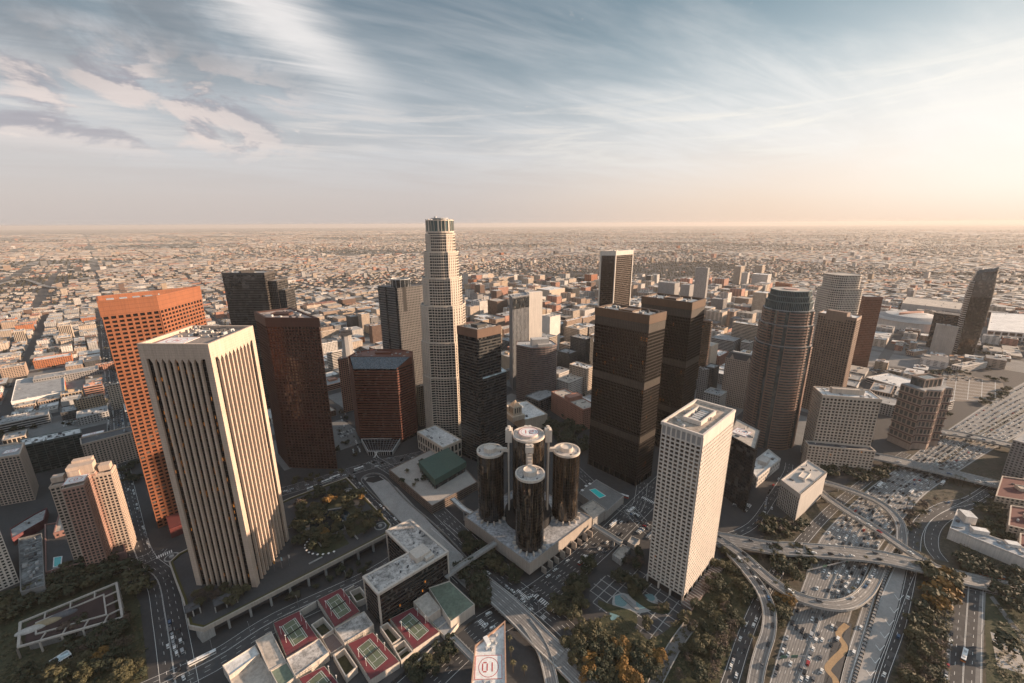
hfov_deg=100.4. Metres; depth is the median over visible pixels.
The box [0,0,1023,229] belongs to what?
sky
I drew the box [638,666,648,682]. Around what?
broadleaf tree
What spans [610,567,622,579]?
broadleaf tree
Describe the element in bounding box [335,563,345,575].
broadleaf tree
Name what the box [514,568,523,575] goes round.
broadleaf tree
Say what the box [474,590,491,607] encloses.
broadleaf tree
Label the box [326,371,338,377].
city building
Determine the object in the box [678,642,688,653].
broadleaf tree
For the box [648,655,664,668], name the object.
broadleaf tree
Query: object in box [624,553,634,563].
broadleaf tree
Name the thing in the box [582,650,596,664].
broadleaf tree
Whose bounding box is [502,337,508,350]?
city building
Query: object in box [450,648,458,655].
broadleaf tree
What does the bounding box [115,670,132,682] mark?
broadleaf tree
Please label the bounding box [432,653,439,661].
broadleaf tree
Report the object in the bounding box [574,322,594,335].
city building
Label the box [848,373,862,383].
city building
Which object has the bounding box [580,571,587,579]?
broadleaf tree
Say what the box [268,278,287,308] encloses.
office tower
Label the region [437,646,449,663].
broadleaf tree
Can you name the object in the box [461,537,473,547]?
broadleaf tree
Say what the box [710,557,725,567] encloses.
broadleaf tree
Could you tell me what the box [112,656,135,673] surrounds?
broadleaf tree
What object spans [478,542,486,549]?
broadleaf tree
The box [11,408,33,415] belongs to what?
city building
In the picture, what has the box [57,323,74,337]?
court building
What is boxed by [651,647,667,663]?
broadleaf tree
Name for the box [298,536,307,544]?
broadleaf tree
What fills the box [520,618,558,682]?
viaduct ramp
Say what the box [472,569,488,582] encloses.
broadleaf tree
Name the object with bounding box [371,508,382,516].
broadleaf tree
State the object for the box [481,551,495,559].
broadleaf tree
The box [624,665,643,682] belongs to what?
broadleaf tree
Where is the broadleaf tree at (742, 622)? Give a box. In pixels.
[734,614,745,626]
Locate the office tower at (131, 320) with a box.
[95,286,206,527]
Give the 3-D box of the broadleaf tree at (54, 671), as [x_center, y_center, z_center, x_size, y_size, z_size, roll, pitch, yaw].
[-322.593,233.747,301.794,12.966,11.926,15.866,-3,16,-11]
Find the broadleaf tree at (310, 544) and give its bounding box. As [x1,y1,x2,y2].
[305,536,317,549]
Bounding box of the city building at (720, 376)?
[717,369,723,384]
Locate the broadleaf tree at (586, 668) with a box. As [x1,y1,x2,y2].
[578,664,598,682]
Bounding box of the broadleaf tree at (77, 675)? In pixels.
[72,665,92,682]
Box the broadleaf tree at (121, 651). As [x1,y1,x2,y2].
[115,645,131,657]
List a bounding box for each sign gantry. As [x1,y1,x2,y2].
[774,655,806,664]
[806,561,848,574]
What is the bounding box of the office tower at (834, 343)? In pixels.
[801,309,861,409]
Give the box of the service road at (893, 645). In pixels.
[871,571,917,682]
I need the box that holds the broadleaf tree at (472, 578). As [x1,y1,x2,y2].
[469,574,480,587]
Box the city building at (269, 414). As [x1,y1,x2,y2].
[267,409,271,421]
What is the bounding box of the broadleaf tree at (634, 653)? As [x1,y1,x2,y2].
[630,639,645,664]
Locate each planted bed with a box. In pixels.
[598,600,637,626]
[627,587,669,613]
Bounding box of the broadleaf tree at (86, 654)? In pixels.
[75,649,94,662]
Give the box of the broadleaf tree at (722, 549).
[718,546,727,552]
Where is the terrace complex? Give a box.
[222,581,475,682]
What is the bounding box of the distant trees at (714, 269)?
[0,229,1023,600]
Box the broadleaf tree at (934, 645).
[919,631,942,651]
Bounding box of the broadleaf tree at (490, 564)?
[484,558,495,568]
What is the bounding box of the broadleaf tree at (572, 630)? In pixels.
[571,625,583,636]
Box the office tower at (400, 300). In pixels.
[377,277,422,399]
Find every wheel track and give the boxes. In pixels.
[843,525,907,682]
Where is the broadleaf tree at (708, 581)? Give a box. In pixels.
[705,576,714,589]
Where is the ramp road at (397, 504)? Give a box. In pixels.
[363,476,468,589]
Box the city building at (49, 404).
[39,401,59,408]
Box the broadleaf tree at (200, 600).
[193,596,206,606]
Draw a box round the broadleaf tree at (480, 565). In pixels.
[468,556,483,572]
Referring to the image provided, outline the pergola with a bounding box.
[681,558,723,611]
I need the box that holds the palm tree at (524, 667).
[521,665,526,675]
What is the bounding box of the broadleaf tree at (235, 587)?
[230,584,240,591]
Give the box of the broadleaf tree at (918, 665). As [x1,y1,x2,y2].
[914,659,928,669]
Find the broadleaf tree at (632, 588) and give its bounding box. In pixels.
[627,584,637,596]
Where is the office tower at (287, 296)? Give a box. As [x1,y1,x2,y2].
[278,287,296,308]
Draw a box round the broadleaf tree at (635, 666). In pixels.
[630,657,644,669]
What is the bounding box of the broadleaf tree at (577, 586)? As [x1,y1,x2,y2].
[570,581,585,593]
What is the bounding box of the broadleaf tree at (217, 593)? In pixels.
[210,590,223,601]
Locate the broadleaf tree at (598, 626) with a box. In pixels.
[585,620,601,639]
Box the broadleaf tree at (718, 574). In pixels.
[710,572,721,578]
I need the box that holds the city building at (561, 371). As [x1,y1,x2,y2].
[556,366,568,377]
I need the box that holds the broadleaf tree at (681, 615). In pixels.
[676,609,691,623]
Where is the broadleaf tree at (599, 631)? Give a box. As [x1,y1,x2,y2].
[593,627,607,648]
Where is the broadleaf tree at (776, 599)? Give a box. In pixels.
[773,595,789,604]
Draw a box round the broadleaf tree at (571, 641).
[559,635,577,647]
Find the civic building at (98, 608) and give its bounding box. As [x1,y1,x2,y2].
[14,582,124,658]
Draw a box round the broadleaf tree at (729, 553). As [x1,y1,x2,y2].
[725,551,735,557]
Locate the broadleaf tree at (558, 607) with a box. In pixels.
[554,599,565,614]
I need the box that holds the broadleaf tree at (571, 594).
[564,590,573,598]
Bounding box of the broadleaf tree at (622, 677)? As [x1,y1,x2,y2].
[618,670,636,682]
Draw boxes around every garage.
[0,408,51,432]
[865,373,910,390]
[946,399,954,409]
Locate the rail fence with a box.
[851,549,899,682]
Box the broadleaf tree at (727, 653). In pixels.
[718,644,731,655]
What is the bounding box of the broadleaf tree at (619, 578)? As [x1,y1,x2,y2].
[614,572,623,582]
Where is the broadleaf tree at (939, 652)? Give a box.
[927,637,946,660]
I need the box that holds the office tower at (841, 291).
[804,272,862,387]
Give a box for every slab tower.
[693,267,709,297]
[929,323,958,354]
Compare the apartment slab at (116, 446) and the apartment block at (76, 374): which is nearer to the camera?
the apartment slab at (116, 446)
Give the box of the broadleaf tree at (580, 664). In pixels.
[576,659,589,671]
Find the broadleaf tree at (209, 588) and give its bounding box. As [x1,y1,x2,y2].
[203,583,214,591]
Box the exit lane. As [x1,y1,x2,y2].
[839,525,907,682]
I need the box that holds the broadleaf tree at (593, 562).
[586,558,596,567]
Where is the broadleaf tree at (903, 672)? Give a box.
[898,667,926,682]
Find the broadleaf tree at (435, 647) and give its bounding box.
[431,639,440,651]
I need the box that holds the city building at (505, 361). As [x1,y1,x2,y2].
[501,350,509,368]
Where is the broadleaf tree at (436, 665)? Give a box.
[426,660,441,675]
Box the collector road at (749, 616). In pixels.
[720,451,910,682]
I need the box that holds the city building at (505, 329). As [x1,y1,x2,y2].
[501,325,508,336]
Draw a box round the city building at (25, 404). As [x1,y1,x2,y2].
[13,399,37,408]
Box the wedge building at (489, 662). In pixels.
[471,621,505,682]
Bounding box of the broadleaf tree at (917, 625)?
[909,623,925,631]
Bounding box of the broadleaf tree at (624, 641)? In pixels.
[611,635,631,657]
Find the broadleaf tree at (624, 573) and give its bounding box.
[621,570,628,576]
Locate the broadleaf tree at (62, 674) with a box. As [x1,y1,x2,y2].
[51,665,73,682]
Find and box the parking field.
[931,372,1004,401]
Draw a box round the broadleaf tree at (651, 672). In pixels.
[641,656,661,679]
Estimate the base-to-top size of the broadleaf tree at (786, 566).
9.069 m
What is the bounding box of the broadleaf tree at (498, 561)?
[491,556,500,567]
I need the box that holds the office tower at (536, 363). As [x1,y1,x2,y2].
[516,337,556,400]
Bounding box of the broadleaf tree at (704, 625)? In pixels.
[698,617,707,629]
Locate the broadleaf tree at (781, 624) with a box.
[777,619,786,628]
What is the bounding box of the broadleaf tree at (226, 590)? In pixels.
[220,586,230,595]
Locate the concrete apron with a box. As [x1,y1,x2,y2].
[854,553,909,682]
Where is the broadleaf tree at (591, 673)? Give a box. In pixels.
[585,664,605,681]
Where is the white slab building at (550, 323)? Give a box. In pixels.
[542,313,560,350]
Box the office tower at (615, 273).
[598,250,633,305]
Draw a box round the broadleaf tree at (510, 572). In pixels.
[506,567,517,576]
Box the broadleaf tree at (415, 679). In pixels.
[409,668,420,682]
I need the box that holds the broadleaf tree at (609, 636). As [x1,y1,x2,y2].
[604,633,614,641]
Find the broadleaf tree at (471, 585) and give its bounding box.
[465,583,476,594]
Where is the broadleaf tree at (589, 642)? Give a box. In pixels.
[584,634,593,648]
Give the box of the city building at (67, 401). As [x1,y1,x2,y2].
[61,395,80,406]
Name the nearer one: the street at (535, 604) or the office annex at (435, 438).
the street at (535, 604)
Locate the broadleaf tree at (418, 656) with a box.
[413,652,421,660]
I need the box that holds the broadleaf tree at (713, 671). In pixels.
[708,663,721,680]
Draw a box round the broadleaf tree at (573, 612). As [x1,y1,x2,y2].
[561,604,579,620]
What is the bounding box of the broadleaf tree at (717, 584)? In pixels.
[711,576,726,590]
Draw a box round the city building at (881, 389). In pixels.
[869,382,894,397]
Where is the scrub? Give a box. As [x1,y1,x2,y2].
[0,468,1023,682]
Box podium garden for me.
[45,522,126,574]
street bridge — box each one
[874,453,999,488]
[940,429,1011,448]
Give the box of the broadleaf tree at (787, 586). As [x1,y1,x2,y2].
[781,583,794,599]
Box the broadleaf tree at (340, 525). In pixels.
[337,521,345,528]
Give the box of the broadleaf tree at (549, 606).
[546,598,560,615]
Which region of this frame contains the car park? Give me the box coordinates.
[868,349,905,366]
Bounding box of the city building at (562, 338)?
[560,335,564,342]
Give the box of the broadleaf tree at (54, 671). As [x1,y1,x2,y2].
[40,658,71,682]
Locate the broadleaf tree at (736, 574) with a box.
[731,568,742,576]
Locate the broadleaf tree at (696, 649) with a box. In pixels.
[689,643,703,653]
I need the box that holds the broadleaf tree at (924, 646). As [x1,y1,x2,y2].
[915,639,937,657]
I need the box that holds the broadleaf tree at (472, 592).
[468,584,486,599]
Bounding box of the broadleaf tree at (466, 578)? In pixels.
[464,572,471,587]
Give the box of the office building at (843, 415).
[801,386,881,452]
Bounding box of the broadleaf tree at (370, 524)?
[362,518,376,528]
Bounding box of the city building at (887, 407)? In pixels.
[877,395,896,416]
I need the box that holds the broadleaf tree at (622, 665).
[614,654,630,673]
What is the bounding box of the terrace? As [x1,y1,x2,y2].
[164,477,391,642]
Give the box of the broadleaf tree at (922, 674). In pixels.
[920,665,937,682]
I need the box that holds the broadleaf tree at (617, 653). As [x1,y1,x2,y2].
[605,641,623,659]
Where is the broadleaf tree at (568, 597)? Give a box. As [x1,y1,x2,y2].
[561,594,570,601]
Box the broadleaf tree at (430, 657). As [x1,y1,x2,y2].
[422,653,432,661]
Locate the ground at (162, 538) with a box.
[0,224,1023,682]
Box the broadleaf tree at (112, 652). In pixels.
[102,645,121,658]
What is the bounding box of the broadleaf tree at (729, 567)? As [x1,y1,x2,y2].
[725,560,736,570]
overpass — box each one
[716,532,1023,595]
[820,490,935,563]
[824,480,907,545]
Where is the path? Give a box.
[990,596,1023,642]
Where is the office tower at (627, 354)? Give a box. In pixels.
[587,303,666,486]
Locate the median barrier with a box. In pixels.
[798,409,1023,682]
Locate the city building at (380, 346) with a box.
[369,344,382,348]
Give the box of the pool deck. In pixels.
[578,479,623,519]
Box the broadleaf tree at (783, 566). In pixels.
[777,563,787,573]
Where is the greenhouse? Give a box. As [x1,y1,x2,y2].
[51,650,71,662]
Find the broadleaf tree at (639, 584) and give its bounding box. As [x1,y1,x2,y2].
[631,577,649,590]
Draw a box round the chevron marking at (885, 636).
[866,594,903,675]
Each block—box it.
[0,361,28,377]
[10,508,48,545]
[32,352,73,368]
[33,365,99,381]
[57,334,71,344]
[60,404,77,420]
[73,393,106,410]
[76,405,109,425]
[95,361,114,369]
[106,382,124,409]
[320,329,338,338]
[322,341,337,353]
[326,350,341,371]
[337,356,353,412]
[346,314,358,326]
[357,312,369,328]
[362,518,449,625]
[368,323,381,343]
[416,384,425,425]
[474,313,492,317]
[487,298,506,314]
[505,368,509,379]
[536,286,564,300]
[556,373,582,393]
[557,348,577,368]
[563,317,581,335]
[566,287,579,296]
[569,361,592,394]
[570,334,593,364]
[582,314,594,323]
[658,281,679,294]
[680,283,693,296]
[695,366,708,399]
[703,387,726,405]
[705,363,719,388]
[711,297,727,309]
[711,333,740,353]
[716,350,728,365]
[731,321,757,350]
[732,265,744,284]
[735,296,752,303]
[740,272,749,284]
[740,339,753,350]
[751,273,771,284]
[751,290,769,311]
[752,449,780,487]
[755,264,764,272]
[775,282,792,286]
[906,348,926,355]
[946,509,1023,568]
[951,360,987,372]
[992,476,1023,508]
[1001,431,1023,478]
[1005,505,1023,538]
[1017,533,1023,551]
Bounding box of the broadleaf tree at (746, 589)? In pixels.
[743,584,755,592]
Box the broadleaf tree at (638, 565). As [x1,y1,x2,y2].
[631,557,641,570]
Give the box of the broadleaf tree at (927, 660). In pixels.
[916,649,938,664]
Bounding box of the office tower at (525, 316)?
[509,291,541,389]
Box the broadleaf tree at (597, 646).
[590,641,607,656]
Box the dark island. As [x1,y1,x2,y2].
[823,621,851,682]
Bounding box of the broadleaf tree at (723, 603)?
[720,602,728,612]
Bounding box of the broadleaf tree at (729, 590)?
[725,587,733,596]
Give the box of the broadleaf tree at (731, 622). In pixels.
[726,617,739,631]
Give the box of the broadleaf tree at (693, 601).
[690,597,703,609]
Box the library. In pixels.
[507,400,546,428]
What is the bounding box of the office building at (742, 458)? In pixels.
[723,417,760,510]
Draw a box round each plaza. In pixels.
[389,450,477,513]
[589,566,686,638]
[991,632,1023,673]
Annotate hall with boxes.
[11,377,65,406]
[12,328,27,341]
[419,448,465,488]
[901,296,961,312]
[986,312,1023,341]
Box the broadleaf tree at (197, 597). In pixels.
[188,589,205,600]
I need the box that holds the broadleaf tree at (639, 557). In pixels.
[636,554,645,564]
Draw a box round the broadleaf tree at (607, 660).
[595,649,614,669]
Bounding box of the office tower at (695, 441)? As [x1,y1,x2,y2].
[646,399,735,601]
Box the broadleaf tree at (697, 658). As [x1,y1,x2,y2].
[692,656,705,664]
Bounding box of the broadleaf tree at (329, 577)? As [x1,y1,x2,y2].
[326,575,333,581]
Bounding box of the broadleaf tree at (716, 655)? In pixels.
[712,645,723,662]
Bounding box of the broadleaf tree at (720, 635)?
[713,630,729,643]
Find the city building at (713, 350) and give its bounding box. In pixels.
[707,341,717,363]
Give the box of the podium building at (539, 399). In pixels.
[525,389,550,411]
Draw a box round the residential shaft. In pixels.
[339,327,353,362]
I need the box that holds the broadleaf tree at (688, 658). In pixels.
[684,650,692,660]
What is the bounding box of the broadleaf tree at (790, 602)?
[778,593,797,606]
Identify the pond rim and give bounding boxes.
[612,593,657,612]
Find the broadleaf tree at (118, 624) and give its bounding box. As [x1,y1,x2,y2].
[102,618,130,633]
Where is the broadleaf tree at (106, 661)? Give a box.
[91,656,114,672]
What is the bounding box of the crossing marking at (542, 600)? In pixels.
[532,594,553,610]
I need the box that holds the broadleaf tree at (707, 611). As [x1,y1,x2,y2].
[700,604,714,617]
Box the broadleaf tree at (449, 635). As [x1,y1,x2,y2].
[441,632,455,646]
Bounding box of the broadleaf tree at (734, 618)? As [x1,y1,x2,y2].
[724,616,739,626]
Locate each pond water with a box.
[610,613,618,619]
[615,594,627,606]
[636,602,644,608]
[645,594,654,600]
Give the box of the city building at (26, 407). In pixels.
[13,405,35,411]
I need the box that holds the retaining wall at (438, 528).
[361,473,474,565]
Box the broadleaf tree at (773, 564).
[770,561,784,574]
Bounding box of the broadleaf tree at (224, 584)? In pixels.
[218,581,228,589]
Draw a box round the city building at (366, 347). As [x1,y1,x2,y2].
[361,344,374,350]
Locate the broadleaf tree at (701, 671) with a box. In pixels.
[690,664,708,681]
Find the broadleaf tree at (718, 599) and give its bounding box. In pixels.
[715,593,727,602]
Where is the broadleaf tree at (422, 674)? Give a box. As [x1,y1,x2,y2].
[417,667,426,682]
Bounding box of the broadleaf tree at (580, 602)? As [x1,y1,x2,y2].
[571,597,590,608]
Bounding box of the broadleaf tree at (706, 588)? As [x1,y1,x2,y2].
[700,580,710,592]
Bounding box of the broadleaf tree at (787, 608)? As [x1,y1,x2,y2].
[776,601,793,615]
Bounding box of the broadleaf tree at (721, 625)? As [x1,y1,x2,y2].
[713,616,727,631]
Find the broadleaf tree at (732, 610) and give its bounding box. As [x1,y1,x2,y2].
[724,603,737,617]
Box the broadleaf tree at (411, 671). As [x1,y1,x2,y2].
[404,660,419,678]
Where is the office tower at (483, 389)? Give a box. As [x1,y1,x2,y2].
[457,321,506,461]
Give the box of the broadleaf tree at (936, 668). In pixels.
[924,661,943,675]
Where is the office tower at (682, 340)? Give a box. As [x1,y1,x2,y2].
[641,292,705,446]
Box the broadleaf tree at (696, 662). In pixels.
[693,659,707,676]
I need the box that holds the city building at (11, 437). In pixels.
[1,429,28,444]
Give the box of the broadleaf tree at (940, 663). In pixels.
[928,652,945,669]
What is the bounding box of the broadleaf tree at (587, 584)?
[581,578,590,588]
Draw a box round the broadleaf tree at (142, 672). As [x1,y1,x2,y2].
[132,666,146,679]
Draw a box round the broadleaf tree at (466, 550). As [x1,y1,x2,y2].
[462,540,472,553]
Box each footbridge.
[444,540,497,578]
[450,497,472,520]
[450,634,473,663]
[592,523,622,547]
[620,594,638,609]
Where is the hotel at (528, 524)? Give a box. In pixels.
[465,425,592,574]
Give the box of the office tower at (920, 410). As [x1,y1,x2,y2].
[887,373,952,449]
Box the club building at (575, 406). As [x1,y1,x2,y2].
[551,388,590,430]
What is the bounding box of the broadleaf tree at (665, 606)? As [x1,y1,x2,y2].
[658,601,668,610]
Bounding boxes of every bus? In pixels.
[188,648,215,665]
[321,478,331,483]
[609,519,617,527]
[627,507,634,513]
[960,647,968,662]
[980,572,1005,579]
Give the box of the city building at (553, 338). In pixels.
[542,332,556,343]
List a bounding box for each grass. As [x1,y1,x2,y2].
[0,572,147,682]
[556,554,756,682]
[740,421,1023,682]
[985,594,1023,682]
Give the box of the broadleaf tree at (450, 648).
[442,639,455,654]
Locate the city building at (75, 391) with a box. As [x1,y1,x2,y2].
[60,388,83,397]
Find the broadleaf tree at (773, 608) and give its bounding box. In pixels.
[767,603,785,616]
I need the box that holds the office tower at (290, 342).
[254,307,337,468]
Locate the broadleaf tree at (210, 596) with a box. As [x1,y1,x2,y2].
[205,591,215,598]
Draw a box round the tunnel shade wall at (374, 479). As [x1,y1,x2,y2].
[365,476,383,482]
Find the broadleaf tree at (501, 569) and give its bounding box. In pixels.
[495,562,507,575]
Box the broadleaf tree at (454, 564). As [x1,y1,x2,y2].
[452,557,468,571]
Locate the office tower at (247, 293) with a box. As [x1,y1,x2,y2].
[221,269,274,407]
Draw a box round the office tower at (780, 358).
[742,287,814,449]
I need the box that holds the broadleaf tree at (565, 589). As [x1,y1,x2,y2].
[561,585,573,593]
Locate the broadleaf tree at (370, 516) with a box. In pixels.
[368,512,377,522]
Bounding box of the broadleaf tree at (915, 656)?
[906,650,922,663]
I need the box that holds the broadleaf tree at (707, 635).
[701,633,717,650]
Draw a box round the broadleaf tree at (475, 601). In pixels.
[470,598,480,606]
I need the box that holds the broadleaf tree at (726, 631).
[717,630,729,638]
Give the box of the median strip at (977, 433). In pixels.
[933,408,1023,463]
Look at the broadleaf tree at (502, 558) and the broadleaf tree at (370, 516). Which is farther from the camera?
the broadleaf tree at (370, 516)
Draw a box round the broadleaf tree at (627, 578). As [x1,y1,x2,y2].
[623,574,634,584]
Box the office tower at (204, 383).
[137,322,288,586]
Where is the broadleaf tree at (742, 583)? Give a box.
[734,578,748,589]
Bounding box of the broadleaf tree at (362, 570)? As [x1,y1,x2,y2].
[357,565,368,573]
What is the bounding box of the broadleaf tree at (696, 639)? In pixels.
[691,631,709,653]
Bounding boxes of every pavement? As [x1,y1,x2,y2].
[0,291,1023,470]
[464,603,543,682]
[942,602,953,682]
[975,591,985,682]
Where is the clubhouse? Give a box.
[53,515,64,537]
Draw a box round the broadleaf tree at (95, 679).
[91,676,99,682]
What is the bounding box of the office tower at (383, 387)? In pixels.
[348,349,417,441]
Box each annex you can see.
[417,425,461,456]
[580,500,606,528]
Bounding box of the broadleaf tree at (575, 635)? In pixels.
[572,628,585,647]
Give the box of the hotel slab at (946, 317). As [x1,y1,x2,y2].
[926,311,959,346]
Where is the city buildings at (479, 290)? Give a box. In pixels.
[0,273,1023,400]
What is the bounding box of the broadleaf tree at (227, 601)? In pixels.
[222,594,239,606]
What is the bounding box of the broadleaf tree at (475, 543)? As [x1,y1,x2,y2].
[472,539,478,547]
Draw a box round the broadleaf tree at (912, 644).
[906,640,919,654]
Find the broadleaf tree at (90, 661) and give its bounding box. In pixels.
[76,657,99,671]
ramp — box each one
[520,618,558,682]
[647,622,696,682]
[716,536,888,611]
[716,544,776,682]
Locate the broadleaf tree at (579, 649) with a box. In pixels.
[570,637,587,657]
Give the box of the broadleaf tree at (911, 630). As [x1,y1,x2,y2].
[903,625,925,640]
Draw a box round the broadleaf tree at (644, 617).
[642,614,649,624]
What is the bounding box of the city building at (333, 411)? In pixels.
[330,406,335,416]
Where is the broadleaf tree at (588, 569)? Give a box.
[580,561,592,574]
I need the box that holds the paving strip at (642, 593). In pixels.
[590,568,685,638]
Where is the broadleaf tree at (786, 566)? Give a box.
[783,565,797,574]
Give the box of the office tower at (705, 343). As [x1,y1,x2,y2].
[697,320,712,378]
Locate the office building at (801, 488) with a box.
[776,460,826,519]
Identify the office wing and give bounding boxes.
[801,440,875,473]
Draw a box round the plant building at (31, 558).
[18,533,47,598]
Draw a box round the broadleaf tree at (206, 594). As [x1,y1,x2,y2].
[195,588,209,598]
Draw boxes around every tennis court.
[272,607,317,660]
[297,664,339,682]
[317,585,359,631]
[347,629,399,682]
[389,604,439,655]
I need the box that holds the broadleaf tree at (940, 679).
[923,667,948,682]
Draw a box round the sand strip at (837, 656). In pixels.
[824,623,849,682]
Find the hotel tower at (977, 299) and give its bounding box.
[952,267,998,354]
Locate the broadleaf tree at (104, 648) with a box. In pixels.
[89,645,109,659]
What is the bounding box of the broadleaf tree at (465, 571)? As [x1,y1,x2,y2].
[457,566,470,578]
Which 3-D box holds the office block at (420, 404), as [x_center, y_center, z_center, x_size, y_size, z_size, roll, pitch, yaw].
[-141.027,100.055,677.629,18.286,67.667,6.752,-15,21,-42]
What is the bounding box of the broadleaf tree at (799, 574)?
[788,565,805,581]
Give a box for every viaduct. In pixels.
[0,263,206,287]
[454,565,599,682]
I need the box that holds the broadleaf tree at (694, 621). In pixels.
[685,614,696,627]
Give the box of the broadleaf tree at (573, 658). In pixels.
[567,649,582,665]
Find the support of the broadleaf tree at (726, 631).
on the grass at (664, 639)
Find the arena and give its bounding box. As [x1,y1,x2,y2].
[877,310,933,331]
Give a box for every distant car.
[1,320,1023,548]
[75,359,1013,532]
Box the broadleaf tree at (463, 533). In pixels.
[460,530,471,539]
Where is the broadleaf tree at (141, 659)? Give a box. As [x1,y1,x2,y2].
[133,656,145,667]
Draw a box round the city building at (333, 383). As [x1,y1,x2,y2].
[326,377,340,390]
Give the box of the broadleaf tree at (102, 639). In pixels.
[84,631,112,649]
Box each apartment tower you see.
[0,442,38,505]
[0,532,19,590]
[48,455,136,565]
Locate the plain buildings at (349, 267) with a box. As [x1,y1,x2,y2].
[0,228,1023,315]
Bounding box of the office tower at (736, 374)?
[721,351,751,408]
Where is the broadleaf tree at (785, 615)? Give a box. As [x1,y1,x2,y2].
[776,608,790,620]
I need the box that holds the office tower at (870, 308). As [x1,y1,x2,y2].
[851,294,882,367]
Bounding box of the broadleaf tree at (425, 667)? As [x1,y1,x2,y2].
[421,652,431,670]
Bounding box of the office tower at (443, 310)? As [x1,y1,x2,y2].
[420,216,465,435]
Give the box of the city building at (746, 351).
[740,349,751,352]
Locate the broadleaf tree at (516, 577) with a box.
[507,574,520,583]
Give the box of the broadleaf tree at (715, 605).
[708,600,717,609]
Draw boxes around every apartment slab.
[20,427,84,473]
[80,426,138,464]
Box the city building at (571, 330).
[565,324,587,341]
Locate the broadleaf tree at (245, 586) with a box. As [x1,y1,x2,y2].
[232,583,250,595]
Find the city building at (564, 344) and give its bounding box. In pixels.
[559,341,569,349]
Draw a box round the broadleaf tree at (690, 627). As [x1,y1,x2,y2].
[687,622,696,630]
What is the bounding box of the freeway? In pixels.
[769,382,1023,682]
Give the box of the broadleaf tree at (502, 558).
[493,554,504,563]
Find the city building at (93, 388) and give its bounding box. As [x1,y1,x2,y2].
[83,381,104,396]
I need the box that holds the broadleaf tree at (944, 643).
[935,636,951,650]
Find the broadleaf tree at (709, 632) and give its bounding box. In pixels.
[704,628,714,636]
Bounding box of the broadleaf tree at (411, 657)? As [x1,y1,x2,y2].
[402,651,416,662]
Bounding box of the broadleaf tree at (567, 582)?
[564,572,577,589]
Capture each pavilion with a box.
[166,512,183,537]
[361,439,399,454]
[612,544,629,565]
[627,536,639,549]
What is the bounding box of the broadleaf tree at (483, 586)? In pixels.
[476,579,491,599]
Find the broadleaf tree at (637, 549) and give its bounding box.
[634,545,643,556]
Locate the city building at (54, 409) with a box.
[39,405,58,412]
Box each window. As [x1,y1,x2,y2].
[0,491,22,504]
[62,519,81,558]
[72,496,110,563]
[101,504,114,547]
[105,489,135,550]
[132,300,205,525]
[271,349,336,467]
[801,409,875,450]
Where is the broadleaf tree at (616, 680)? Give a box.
[611,677,623,682]
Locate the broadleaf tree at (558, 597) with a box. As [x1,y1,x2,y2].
[549,592,565,605]
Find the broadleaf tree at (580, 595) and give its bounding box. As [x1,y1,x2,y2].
[575,592,584,597]
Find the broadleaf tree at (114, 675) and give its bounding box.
[105,668,124,682]
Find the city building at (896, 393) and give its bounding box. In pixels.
[894,387,899,398]
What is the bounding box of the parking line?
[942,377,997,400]
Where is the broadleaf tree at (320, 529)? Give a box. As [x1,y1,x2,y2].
[315,524,326,532]
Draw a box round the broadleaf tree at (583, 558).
[579,553,594,564]
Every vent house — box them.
[184,601,201,619]
[213,593,237,612]
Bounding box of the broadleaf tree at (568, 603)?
[565,600,571,609]
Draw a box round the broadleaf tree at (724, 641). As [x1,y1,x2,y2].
[712,631,728,651]
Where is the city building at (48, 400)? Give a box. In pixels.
[37,395,61,405]
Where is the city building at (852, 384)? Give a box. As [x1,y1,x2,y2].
[847,380,859,387]
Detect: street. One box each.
[13,549,166,605]
[103,368,199,682]
[140,557,388,682]
[281,437,461,495]
[348,476,457,584]
[369,457,480,553]
[396,475,656,682]
[435,523,606,679]
[579,467,647,510]
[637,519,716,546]
[727,463,793,535]
[907,485,986,551]
[923,486,996,561]
[950,585,984,682]
[985,591,1014,598]
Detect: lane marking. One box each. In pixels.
[104,373,198,682]
[142,557,387,682]
[282,452,415,493]
[371,458,475,542]
[401,476,656,680]
[431,522,605,682]
[721,451,902,682]
[728,463,792,534]
[770,388,1023,682]
[840,526,909,682]
[848,568,914,682]
[873,572,916,681]
[908,486,996,549]
[924,488,991,556]
[948,591,982,682]
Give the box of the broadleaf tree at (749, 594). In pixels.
[742,588,756,598]
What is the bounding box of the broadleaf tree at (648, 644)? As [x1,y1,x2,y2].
[636,639,654,655]
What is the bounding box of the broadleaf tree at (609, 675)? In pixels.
[600,664,615,682]
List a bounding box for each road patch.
[106,369,191,678]
[156,577,363,680]
[296,454,409,489]
[351,475,454,584]
[378,464,474,538]
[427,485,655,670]
[443,524,598,675]
[579,475,646,510]
[726,455,909,682]
[731,464,791,532]
[883,570,913,666]
[908,488,995,549]
[926,489,992,561]
[950,588,983,682]
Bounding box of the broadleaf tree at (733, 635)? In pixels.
[727,629,738,642]
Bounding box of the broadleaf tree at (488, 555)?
[477,553,490,566]
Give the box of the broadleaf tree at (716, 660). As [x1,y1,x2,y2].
[709,651,721,669]
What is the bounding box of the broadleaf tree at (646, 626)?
[642,617,652,630]
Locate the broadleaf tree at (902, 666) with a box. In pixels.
[897,663,914,671]
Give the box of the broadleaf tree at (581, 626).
[575,616,596,635]

